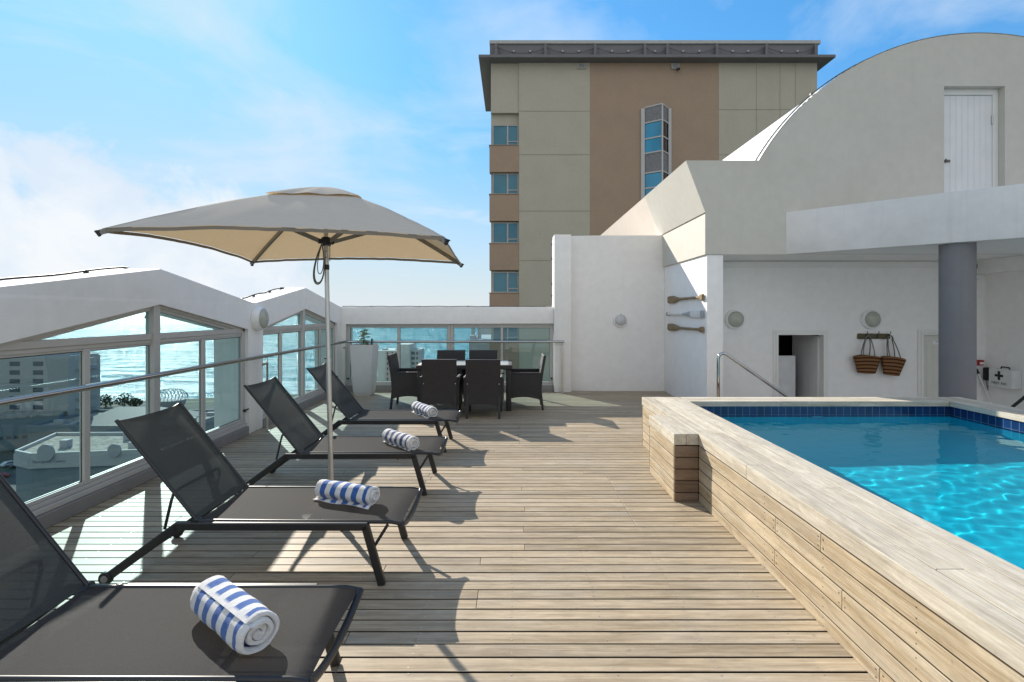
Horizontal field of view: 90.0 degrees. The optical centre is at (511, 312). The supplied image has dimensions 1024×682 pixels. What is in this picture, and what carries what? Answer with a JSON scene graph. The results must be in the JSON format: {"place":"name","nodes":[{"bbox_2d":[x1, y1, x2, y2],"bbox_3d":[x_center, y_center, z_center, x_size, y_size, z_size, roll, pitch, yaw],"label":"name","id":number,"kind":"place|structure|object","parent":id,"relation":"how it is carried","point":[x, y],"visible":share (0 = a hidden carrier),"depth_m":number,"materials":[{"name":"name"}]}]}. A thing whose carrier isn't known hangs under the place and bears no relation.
{"place":"outdoors","nodes":[
{"label":"outdoors","id":0,"kind":"place"},
{"bbox_2d":[0,352,99,415],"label":"apartment block","id":1,"kind":"structure","parent":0,"point":[22,375],"depth_m":180.00,"materials":[{"name":"grey concrete"}]},
{"bbox_2d":[10,405,19,408],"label":"window","id":2,"kind":"structure","parent":1,"relation":"in","point":[11,406],"depth_m":179.93,"materials":[{"name":"grey glass"}]},
{"bbox_2d":[10,388,19,391],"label":"window","id":3,"kind":"structure","parent":1,"relation":"in","point":[11,389],"depth_m":179.93,"materials":[{"name":"grey glass"}]},
{"bbox_2d":[10,379,19,382],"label":"window","id":4,"kind":"structure","parent":1,"relation":"in","point":[11,380],"depth_m":179.93,"materials":[{"name":"grey glass"}]},
{"bbox_2d":[10,370,19,374],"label":"window","id":5,"kind":"structure","parent":1,"relation":"in","point":[12,372],"depth_m":179.93,"materials":[{"name":"grey glass"}]},
{"bbox_2d":[10,362,19,365],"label":"window","id":6,"kind":"structure","parent":1,"relation":"in","point":[11,363],"depth_m":179.93,"materials":[{"name":"grey glass"}]},
{"bbox_2d":[33,405,42,408],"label":"window","id":7,"kind":"structure","parent":1,"relation":"in","point":[34,406],"depth_m":179.93,"materials":[{"name":"grey glass"}]},
{"bbox_2d":[33,388,42,391],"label":"window","id":8,"kind":"structure","parent":1,"relation":"in","point":[34,389],"depth_m":179.93,"materials":[{"name":"grey glass"}]},
{"bbox_2d":[33,379,42,382],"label":"window","id":9,"kind":"structure","parent":1,"relation":"in","point":[34,380],"depth_m":179.93,"materials":[{"name":"grey glass"}]},
{"bbox_2d":[33,370,42,374],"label":"window","id":10,"kind":"structure","parent":1,"relation":"in","point":[35,372],"depth_m":179.93,"materials":[{"name":"grey glass"}]},
{"bbox_2d":[33,362,42,365],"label":"window","id":11,"kind":"structure","parent":1,"relation":"in","point":[34,363],"depth_m":179.93,"materials":[{"name":"grey glass"}]},
{"bbox_2d":[0,380,376,491],"bbox_3d":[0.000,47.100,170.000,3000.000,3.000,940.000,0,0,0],"label":"ground","id":12,"kind":"structure","parent":0,"point":[190,404],"depth_m":240.27,"materials":[{"name":"grey"}]},
{"bbox_2d":[0,471,11,477],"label":"parked car","id":13,"kind":"object","parent":12,"relation":"on","point":[5,474],"visible":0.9,"depth_m":141.05,"materials":[{"name":"paint"}]},
{"bbox_2d":[0,460,12,466],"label":"parked car","id":14,"kind":"object","parent":12,"relation":"on","point":[6,463],"visible":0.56,"depth_m":150.75,"materials":[{"name":"paint"}]},
{"bbox_2d":[0,411,65,450],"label":"office block","id":15,"kind":"structure","parent":12,"relation":"on","point":[13,433],"depth_m":170.34,"materials":[{"name":"grey concrete"}]},
{"bbox_2d":[0,435,26,439],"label":"windows","id":16,"kind":"structure","parent":15,"relation":"in","point":[23,436],"depth_m":169.78,"materials":[{"name":"grey glass"}]},
{"bbox_2d":[13,432,141,501],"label":"building","id":17,"kind":"structure","parent":12,"relation":"on","point":[48,464],"depth_m":117.40,"materials":[{"name":"white concrete"}]},
{"bbox_2d":[100,394,115,406],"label":"beach shrub","id":18,"kind":"object","parent":12,"relation":"on","point":[105,398],"visible":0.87,"depth_m":246.57,"materials":[{"name":"green plant"}]},
{"bbox_2d":[26,407,213,443],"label":"market hall","id":19,"kind":"structure","parent":12,"relation":"on","point":[102,420],"depth_m":169.47,"materials":[{"name":"white concrete"}]},
{"bbox_2d":[113,392,133,406],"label":"beach shrub","id":20,"kind":"object","parent":12,"relation":"on","point":[123,401],"visible":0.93,"depth_m":246.12,"materials":[{"name":"green plant"}]},
{"bbox_2d":[127,398,142,406],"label":"beach shrub","id":21,"kind":"object","parent":12,"relation":"on","point":[134,402],"visible":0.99,"depth_m":245.00,"materials":[{"name":"green plant"}]},
{"bbox_2d":[160,388,188,407],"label":"rib sculpture","id":22,"kind":"object","parent":12,"relation":"on","point":[168,402],"visible":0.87,"depth_m":240.08,"materials":[{"name":"white metal"}]},
{"bbox_2d":[377,343,423,380],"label":"beachfront flats","id":23,"kind":"structure","parent":12,"relation":"on","point":[412,355],"depth_m":290.00,"materials":[{"name":"white concrete"}]},
{"bbox_2d":[469,328,490,349],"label":"grey annex","id":24,"kind":"object","parent":12,"relation":"on","point":[478,346],"visible":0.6,"depth_m":62.31,"materials":[{"name":"grey concrete"}]},
{"bbox_2d":[42,312,479,401],"bbox_3d":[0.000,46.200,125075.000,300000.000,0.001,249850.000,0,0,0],"label":"sea","id":25,"kind":"structure","parent":0,"point":[119,363],"depth_m":588.84,"materials":[{"name":"liquid"}]},
{"bbox_2d":[29,391,876,681],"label":"deck","id":26,"kind":"structure","parent":0,"point":[563,537],"depth_m":3.30,"materials":[{"name":"brown wood"}]},
{"bbox_2d":[0,269,340,528],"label":"gabled wall","id":27,"kind":"structure","parent":26,"relation":"on","point":[34,312],"depth_m":4.99,"materials":[{"name":"white paint"}]},
{"bbox_2d":[0,266,128,280],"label":"cable","id":28,"kind":"object","parent":27,"relation":"attached to","point":[49,275],"visible":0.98,"depth_m":4.28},
{"bbox_2d":[0,305,248,515],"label":"window","id":29,"kind":"structure","parent":27,"relation":"in","point":[34,345],"depth_m":4.60,"materials":[{"name":"grey metal"}]},
{"bbox_2d":[251,306,268,330],"bbox_3d":[-3.387,0.085,6.930,0.133,0.330,0.330,0,0,0],"label":"wall light","id":30,"kind":"object","parent":27,"relation":"attached to","point":[259,318],"visible":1,"depth_m":6.83,"materials":[{"name":"white plastic"}]},
{"bbox_2d":[242,287,283,298],"bbox_3d":[-3.785,-0.299,7.849,0.036,0.229,1.302,0,0,0],"label":"cable","id":31,"kind":"object","parent":27,"relation":"attached to","point":[253,295],"visible":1,"depth_m":7.76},
{"bbox_2d":[263,309,337,418],"bbox_3d":[-3.500,0.712,8.615,0.161,1.556,3.036,0,0,0],"label":"window","id":32,"kind":"structure","parent":27,"relation":"in","point":[301,327],"depth_m":8.54,"materials":[{"name":"grey metal"}]},
{"bbox_2d":[0,473,363,681],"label":"sun lounger","id":33,"kind":"object","parent":26,"relation":"on","point":[91,631],"visible":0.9,"depth_m":2.02,"materials":[{"name":"black fabric"}]},
{"bbox_2d":[190,575,279,654],"bbox_3d":[-1.083,1.163,1.990,0.451,0.144,0.164,0,0,38],"label":"rolled towel","id":34,"kind":"object","parent":33,"relation":"on","point":[235,617],"visible":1,"depth_m":1.90,"materials":[{"name":"white fabric"}]},
{"bbox_2d":[98,402,422,585],"bbox_3d":[-1.525,1.119,3.320,1.793,0.971,0.679,0,0,0],"label":"sun lounger","id":35,"kind":"object","parent":26,"relation":"on","point":[188,462],"visible":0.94,"depth_m":3.20,"materials":[{"name":"grey fabric"}]},
{"bbox_2d":[315,479,379,508],"bbox_3d":[-1.084,1.178,3.360,0.459,0.119,0.141,0,0,21],"label":"rolled towel","id":36,"kind":"object","parent":35,"relation":"on","point":[348,493],"visible":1,"depth_m":3.31,"materials":[{"name":"white fabric"}]},
{"bbox_2d":[94,187,463,479],"bbox_3d":[-1.544,0.307,4.201,2.297,2.584,2.153,0,0,0],"label":"parasol","id":37,"kind":"object","parent":26,"relation":"on","point":[324,224],"visible":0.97,"depth_m":3.77,"materials":[{"name":"fabric"}]},
{"bbox_2d":[0,340,563,431],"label":"handrail","id":38,"kind":"object","parent":26,"relation":"on","point":[41,395],"visible":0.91,"depth_m":5.64,"materials":[{"name":"metal"}]},
{"bbox_2d":[235,376,447,495],"bbox_3d":[-1.529,1.119,4.785,1.793,0.971,0.679,0,0,0],"label":"sun lounger","id":39,"kind":"object","parent":26,"relation":"on","point":[286,414],"visible":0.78,"depth_m":4.68,"materials":[{"name":"grey fabric"}]},
{"bbox_2d":[382,429,418,450],"bbox_3d":[-1.040,1.176,4.753,0.130,0.128,0.483,0,0,-45],"label":"rolled towel","id":40,"kind":"object","parent":39,"relation":"on","point":[405,441],"visible":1,"depth_m":4.67,"materials":[{"name":"white fabric"}]},
{"bbox_2d":[349,343,378,395],"bbox_3d":[-2.860,1.109,9.930,0.456,0.982,0.456,0,0,0],"label":"planter","id":41,"kind":"object","parent":26,"relation":"on","point":[364,361],"visible":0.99,"depth_m":9.74,"materials":[{"name":"concrete"}]},
{"bbox_2d":[356,327,371,344],"bbox_3d":[-2.864,0.480,9.916,0.320,0.386,0.327,0,0,0],"label":"potted plant","id":42,"kind":"object","parent":41,"relation":"on","point":[363,333],"visible":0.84,"depth_m":9.92,"materials":[{"name":"green plant"}]},
{"bbox_2d":[302,363,461,452],"bbox_3d":[-1.532,1.119,6.165,1.793,0.971,0.679,0,0,0],"label":"sun lounger","id":43,"kind":"object","parent":26,"relation":"on","point":[347,404],"visible":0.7,"depth_m":6.07,"materials":[{"name":"grey fabric"}]},
{"bbox_2d":[411,401,437,417],"bbox_3d":[-1.062,1.172,6.198,0.147,0.131,0.486,0,0,-35],"label":"rolled towel","id":44,"kind":"object","parent":43,"relation":"on","point":[423,410],"visible":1,"depth_m":6.09,"materials":[{"name":"white fabric"}]},
{"bbox_2d":[387,353,416,408],"bbox_3d":[-1.731,1.153,8.700,0.662,0.896,0.604,0,0,0],"label":"dining chair","id":45,"kind":"object","parent":26,"relation":"on","point":[403,382],"visible":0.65,"depth_m":8.40,"materials":[{"name":"wicker"}]},
{"bbox_2d":[420,359,462,417],"bbox_3d":[-1.098,1.153,8.014,0.604,0.896,0.662,0,0,0],"label":"dining chair","id":46,"kind":"object","parent":26,"relation":"on","point":[441,381],"visible":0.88,"depth_m":7.75,"materials":[{"name":"wicker"}]},
{"bbox_2d":[341,307,553,391],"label":"parapet wall","id":47,"kind":"structure","parent":26,"relation":"on","point":[450,319],"depth_m":10.34,"materials":[{"name":"white paint"}]},
{"bbox_2d":[346,324,449,385],"bbox_3d":[-2.313,0.861,10.422,2.112,1.251,0.157,0,0,0],"label":"window","id":48,"kind":"structure","parent":47,"relation":"in","point":[349,383],"depth_m":10.42,"materials":[{"name":"grey metal"}]},
{"bbox_2d":[342,306,545,306],"bbox_3d":[-1.400,-0.118,10.550,4.200,0.032,0.020,0,0,0],"label":"cable","id":49,"kind":"object","parent":47,"relation":"attached to","point":[443,306],"visible":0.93,"depth_m":10.54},
{"bbox_2d":[450,324,552,385],"bbox_3d":[-0.207,0.861,10.422,2.093,1.251,0.157,0,0,0],"label":"window","id":50,"kind":"structure","parent":47,"relation":"in","point":[544,383],"depth_m":10.42,"materials":[{"name":"grey metal"}]},
{"bbox_2d":[437,350,464,403],"bbox_3d":[-1.135,1.153,9.266,0.604,0.896,0.662,0,0,0],"label":"dining chair","id":51,"kind":"object","parent":26,"relation":"on","point":[452,354],"visible":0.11,"depth_m":9.53,"materials":[{"name":"wicker"}]},
{"bbox_2d":[416,360,511,410],"bbox_3d":[-0.775,1.227,8.715,1.560,0.746,0.890,0,0,0],"label":"dining table","id":52,"kind":"object","parent":26,"relation":"on","point":[506,365],"visible":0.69,"depth_m":8.29,"materials":[{"name":"wicker"}]},
{"bbox_2d":[464,350,496,375],"bbox_3d":[-0.535,1.153,9.266,0.604,0.896,0.662,0,0,0],"label":"dining chair","id":53,"kind":"object","parent":26,"relation":"on","point":[482,354],"visible":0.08,"depth_m":9.54,"materials":[{"name":"wicker"}]},
{"bbox_2d":[463,359,503,418],"bbox_3d":[-0.431,1.153,7.974,0.604,0.896,0.662,0,0,1],"label":"dining chair","id":54,"kind":"object","parent":26,"relation":"on","point":[483,381],"visible":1,"depth_m":7.70,"materials":[{"name":"wicker"}]},
{"bbox_2d":[511,353,545,409],"bbox_3d":[0.231,1.153,8.620,0.662,0.896,0.604,0,0,0],"label":"dining chair","id":55,"kind":"object","parent":26,"relation":"on","point":[526,382],"visible":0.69,"depth_m":8.32,"materials":[{"name":"wicker"}]},
{"bbox_2d":[551,235,663,391],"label":"curved wall","id":56,"kind":"structure","parent":26,"relation":"on","point":[599,283],"depth_m":10.40,"materials":[{"name":"white paint"}]},
{"bbox_2d":[613,313,626,326],"bbox_3d":[2.200,0.160,10.361,0.280,0.280,0.074,0,0,0],"label":"wall light","id":57,"kind":"object","parent":56,"relation":"attached to","point":[619,319],"visible":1,"depth_m":10.35,"materials":[{"name":"white glass"}]},
{"bbox_2d":[717,352,788,396],"bbox_3d":[3.955,1.325,7.000,2.313,1.570,0.042,0,0,0],"label":"handrail","id":58,"kind":"object","parent":26,"relation":"on","point":[720,354],"visible":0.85,"depth_m":6.98,"materials":[{"name":"metal"}]},
{"bbox_2d":[642,397,1023,681],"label":"swimming pool","id":59,"kind":"structure","parent":26,"relation":"on","point":[878,589],"depth_m":2.60,"materials":[{"name":"beige wood"}]},
{"bbox_2d":[717,415,1023,569],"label":"pool water","id":60,"kind":"structure","parent":59,"relation":"in","point":[962,478],"depth_m":4.08,"materials":[{"name":"blue liquid"}]},
{"bbox_2d":[481,328,490,334],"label":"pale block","id":61,"kind":"structure","parent":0,"point":[485,331],"depth_m":95.00,"materials":[{"name":"white concrete"}]},
{"bbox_2d":[0,0,1023,306],"label":"sky","id":62,"kind":"structure","parent":0,"point":[113,112],"materials":[{"name":"blue"}]},
{"bbox_2d":[479,40,835,390],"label":"tower block","id":63,"kind":"structure","parent":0,"point":[593,137],"depth_m":30.00,"materials":[{"name":"beige paint"}]},
{"bbox_2d":[493,125,517,144],"bbox_3d":[-0.380,-10.410,30.150,1.520,1.220,0.100,0,0,0],"label":"window","id":64,"kind":"structure","parent":63,"relation":"in","point":[502,134],"depth_m":30.15,"materials":[{"name":"teal glass"}]},
{"bbox_2d":[493,174,517,193],"bbox_3d":[-0.380,-7.550,30.150,1.520,1.220,0.100,0,0,0],"label":"window","id":65,"kind":"structure","parent":63,"relation":"in","point":[502,183],"depth_m":30.15,"materials":[{"name":"teal glass"}]},
{"bbox_2d":[493,223,517,242],"bbox_3d":[-0.380,-4.670,30.150,1.520,1.220,0.100,0,0,0],"label":"window","id":66,"kind":"structure","parent":63,"relation":"in","point":[502,232],"depth_m":30.15,"materials":[{"name":"teal glass"}]},
{"bbox_2d":[493,272,517,292],"bbox_3d":[-0.380,-1.770,30.150,1.520,1.220,0.100,0,0,0],"label":"window","id":67,"kind":"structure","parent":63,"relation":"in","point":[503,282],"depth_m":30.15,"materials":[{"name":"teal glass"}]},
{"bbox_2d":[493,328,517,339],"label":"window","id":68,"kind":"structure","parent":63,"relation":"in","point":[509,333],"depth_m":30.15,"materials":[{"name":"teal glass"}]},
{"bbox_2d":[641,103,671,199],"bbox_3d":[8.430,-4.170,29.659,1.780,15.700,0.679,0,0,0],"label":"bay window","id":69,"kind":"structure","parent":63,"relation":"in","point":[656,137],"depth_m":29.78,"materials":[{"name":"blue glass"}]},
{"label":"lower floor","id":70,"kind":"structure","parent":0,"visible":0},
{"bbox_2d":[601,32,1023,408],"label":"hotel building","id":71,"kind":"structure","parent":70,"relation":"on","point":[811,228],"depth_m":8.10,"materials":[{"name":"paint"}]},
{"bbox_2d":[666,310,703,317],"bbox_3d":[3.058,0.030,9.153,0.040,0.124,1.914,0,0,0],"label":"oar","id":72,"kind":"object","parent":71,"relation":"attached to","point":[697,314],"visible":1,"depth_m":8.63,"materials":[{"name":"white paint"}]},
{"bbox_2d":[667,294,703,303],"bbox_3d":[3.058,-0.241,9.120,0.044,0.144,1.847,0,0,0],"label":"oar","id":73,"kind":"object","parent":71,"relation":"attached to","point":[672,299],"visible":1,"depth_m":9.26,"materials":[{"name":"brown wood"}]},
{"bbox_2d":[667,323,703,332],"bbox_3d":[3.058,0.288,9.120,0.044,0.144,1.847,0,0,0],"label":"oar","id":74,"kind":"object","parent":71,"relation":"attached to","point":[672,327],"visible":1,"depth_m":9.31,"materials":[{"name":"brown wood"}]},
{"bbox_2d":[725,310,744,328],"bbox_3d":[3.960,0.124,9.063,0.344,0.344,0.111,0,0,0],"label":"wall light","id":75,"kind":"object","parent":71,"relation":"attached to","point":[734,319],"visible":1,"depth_m":9.03,"materials":[{"name":"white glass"}]},
{"bbox_2d":[792,335,818,396],"bbox_3d":[5.486,1.420,9.624,0.109,1.990,0.790,0,0,-2],"label":"door","id":76,"kind":"structure","parent":71,"relation":"in","point":[805,348],"depth_m":9.56,"materials":[{"name":"white paint"}]},
{"bbox_2d":[861,310,881,328],"bbox_3d":[6.380,0.124,9.063,0.344,0.344,0.111,0,0,0],"label":"wall light","id":77,"kind":"object","parent":71,"relation":"attached to","point":[871,319],"visible":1,"depth_m":9.03,"materials":[{"name":"white glass"}]},
{"bbox_2d":[857,331,890,338],"bbox_3d":[6.431,0.404,9.074,0.578,0.144,0.088,0,0,0],"label":"hook rack","id":78,"kind":"object","parent":71,"relation":"attached to","point":[873,336],"visible":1,"depth_m":9.10,"materials":[{"name":"brown wood"}]},
{"bbox_2d":[853,335,880,373],"bbox_3d":[6.256,0.739,9.019,0.474,0.674,0.170,2,0,0],"label":"straw bag","id":79,"kind":"object","parent":78,"relation":"hanging from","point":[867,364],"visible":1,"depth_m":8.96,"materials":[{"name":"brown wicker"}]},
{"bbox_2d":[881,335,905,375],"bbox_3d":[6.723,0.762,9.019,0.432,0.704,0.170,7,0,0],"label":"straw bag","id":80,"kind":"object","parent":78,"relation":"hanging from","point":[892,366],"visible":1,"depth_m":8.96,"materials":[{"name":"brown wicker"}]},
{"bbox_2d":[924,335,937,396],"bbox_3d":[7.708,1.407,9.174,0.796,2.005,0.052,0,0,0],"label":"door","id":81,"kind":"structure","parent":71,"relation":"in","point":[930,341],"depth_m":9.16,"materials":[{"name":"beige paint"}]},
{"bbox_2d":[944,96,993,192],"bbox_3d":[7.287,-2.317,8.236,0.878,2.335,0.108,0,0,0],"label":"door","id":82,"kind":"structure","parent":71,"relation":"in","point":[968,120],"depth_m":8.23,"materials":[{"name":"white paint"}]},
{"bbox_2d":[977,360,983,364],"bbox_3d":[8.298,0.894,9.092,0.136,0.096,0.052,0,0,0],"label":"fire alarm","id":83,"kind":"object","parent":71,"relation":"attached to","point":[980,362],"visible":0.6,"depth_m":9.07,"materials":[{"name":"red plastic"}]},
{"bbox_2d":[977,369,991,402],"bbox_3d":[8.447,1.524,8.957,0.498,1.053,0.160,0,0,22],"label":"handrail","id":84,"kind":"object","parent":71,"relation":"on","point":[984,387],"visible":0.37,"depth_m":9.04,"materials":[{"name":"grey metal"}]},
{"bbox_2d":[983,367,988,389],"bbox_3d":[8.459,1.196,9.073,0.169,0.442,0.089,0,0,0],"label":"wall telephone","id":85,"kind":"object","parent":71,"relation":"attached to","point":[985,373],"depth_m":9.06,"materials":[{"name":"black plastic"}]},
{"bbox_2d":[989,366,1020,389],"bbox_3d":[8.347,1.099,8.675,0.162,0.362,0.430,0,0,0],"label":"first aid box","id":86,"kind":"object","parent":71,"relation":"attached to","point":[1002,377],"visible":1,"depth_m":8.60,"materials":[{"name":"white plastic"}]},
{"bbox_2d":[1010,396,1023,406],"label":"handrail","id":87,"kind":"object","parent":71,"relation":"attached to","point":[1019,401],"depth_m":7.48,"materials":[{"name":"silver metal"}]}
]}

